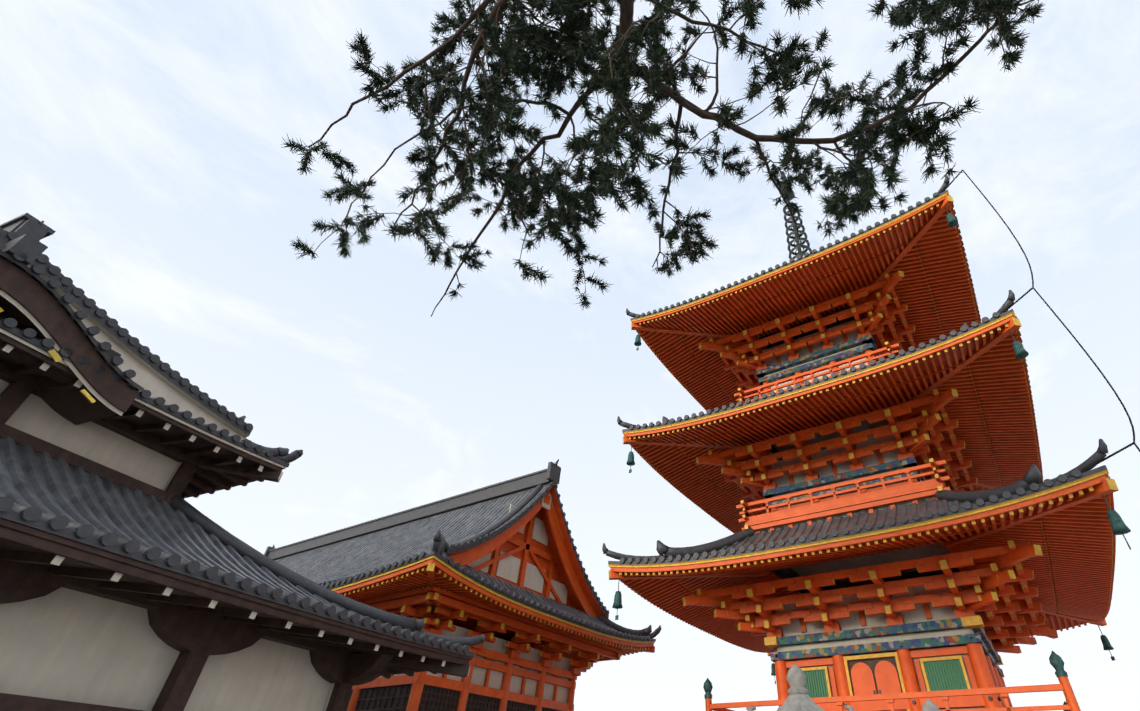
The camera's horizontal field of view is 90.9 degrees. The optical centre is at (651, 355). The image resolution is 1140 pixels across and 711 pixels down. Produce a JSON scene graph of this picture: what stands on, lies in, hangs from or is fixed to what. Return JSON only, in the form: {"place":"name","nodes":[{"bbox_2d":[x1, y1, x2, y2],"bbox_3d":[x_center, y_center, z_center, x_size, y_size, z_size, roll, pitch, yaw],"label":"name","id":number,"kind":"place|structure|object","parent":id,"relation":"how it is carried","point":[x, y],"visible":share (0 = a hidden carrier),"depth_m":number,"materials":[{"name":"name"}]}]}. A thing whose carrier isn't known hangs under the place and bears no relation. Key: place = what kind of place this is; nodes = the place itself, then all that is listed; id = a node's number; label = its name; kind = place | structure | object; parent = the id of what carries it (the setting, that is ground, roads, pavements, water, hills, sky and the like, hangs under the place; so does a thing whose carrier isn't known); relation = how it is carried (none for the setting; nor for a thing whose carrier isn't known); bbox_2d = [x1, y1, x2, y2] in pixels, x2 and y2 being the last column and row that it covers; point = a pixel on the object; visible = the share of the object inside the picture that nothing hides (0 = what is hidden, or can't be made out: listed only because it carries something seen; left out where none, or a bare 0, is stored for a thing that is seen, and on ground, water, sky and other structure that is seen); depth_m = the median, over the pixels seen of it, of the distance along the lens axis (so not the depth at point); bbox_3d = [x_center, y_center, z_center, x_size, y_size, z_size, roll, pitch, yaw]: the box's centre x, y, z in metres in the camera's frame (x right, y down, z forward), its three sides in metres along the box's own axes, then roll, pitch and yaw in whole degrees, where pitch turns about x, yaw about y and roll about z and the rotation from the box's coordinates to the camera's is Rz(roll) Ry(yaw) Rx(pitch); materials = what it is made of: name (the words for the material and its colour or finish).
{"place":"outdoors","nodes":[
{"label":"outdoors","id":0,"kind":"place"},
{"bbox_2d":[0,0,1139,710],"label":"sky","id":1,"kind":"structure","parent":0,"point":[147,135],"materials":[{"name":"white"}]},
{"bbox_2d":[281,0,1045,316],"bbox_3d":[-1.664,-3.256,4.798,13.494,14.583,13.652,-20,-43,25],"label":"pine","id":2,"kind":"object","parent":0,"point":[577,46],"depth_m":8.48,"materials":[{"name":"green plant"}]},
{"label":"ground","id":3,"kind":"structure","parent":0,"visible":0},
{"bbox_2d":[0,242,471,710],"bbox_3d":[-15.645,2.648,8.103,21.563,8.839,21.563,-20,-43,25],"label":"dark hall","id":4,"kind":"object","parent":3,"relation":"on","point":[83,627],"visible":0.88,"depth_m":9.02,"materials":[{"name":"brown wood"}]},
{"bbox_2d":[0,213,484,658],"bbox_3d":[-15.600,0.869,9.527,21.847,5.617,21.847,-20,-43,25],"label":"tiled roof","id":5,"kind":"structure","parent":4,"relation":"on","point":[44,491],"depth_m":9.59,"materials":[{"name":"grey tile"}]},
{"bbox_2d":[330,486,654,710],"bbox_3d":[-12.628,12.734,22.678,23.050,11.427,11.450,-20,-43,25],"label":"temple hall","id":6,"kind":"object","parent":3,"relation":"on","point":[532,550],"visible":0.4,"depth_m":18.20,"materials":[{"name":"orange paint"}]},
{"bbox_2d":[264,459,660,643],"bbox_3d":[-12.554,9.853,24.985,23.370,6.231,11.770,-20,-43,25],"label":"tiled roof","id":7,"kind":"structure","parent":6,"relation":"on","point":[441,529],"depth_m":22.37,"materials":[{"name":"grey tile"}]},
{"bbox_2d":[748,664,853,710],"bbox_3d":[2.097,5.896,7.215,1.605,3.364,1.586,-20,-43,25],"label":"lantern","id":8,"kind":"object","parent":3,"relation":"on","point":[798,698],"visible":1,"depth_m":7.88,"materials":[{"name":"stone"}]},
{"bbox_2d":[608,192,1130,710],"bbox_3d":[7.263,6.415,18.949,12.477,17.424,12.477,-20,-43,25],"label":"pagoda","id":9,"kind":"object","parent":3,"relation":"on","point":[954,414],"visible":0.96,"depth_m":17.21,"materials":[{"name":"paint"}]},
{"bbox_2d":[602,170,1139,593],"bbox_3d":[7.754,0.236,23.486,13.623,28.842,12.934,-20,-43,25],"label":"pagoda roofs","id":10,"kind":"structure","parent":9,"relation":"on","point":[945,504],"depth_m":15.99,"materials":[{"name":"grey tile"}]},
{"bbox_2d":[922,699,939,710],"bbox_3d":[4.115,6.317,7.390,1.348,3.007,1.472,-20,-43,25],"label":"lantern","id":11,"kind":"object","parent":3,"relation":"on","point":[928,705],"visible":1,"depth_m":8.20,"materials":[{"name":"stone"}]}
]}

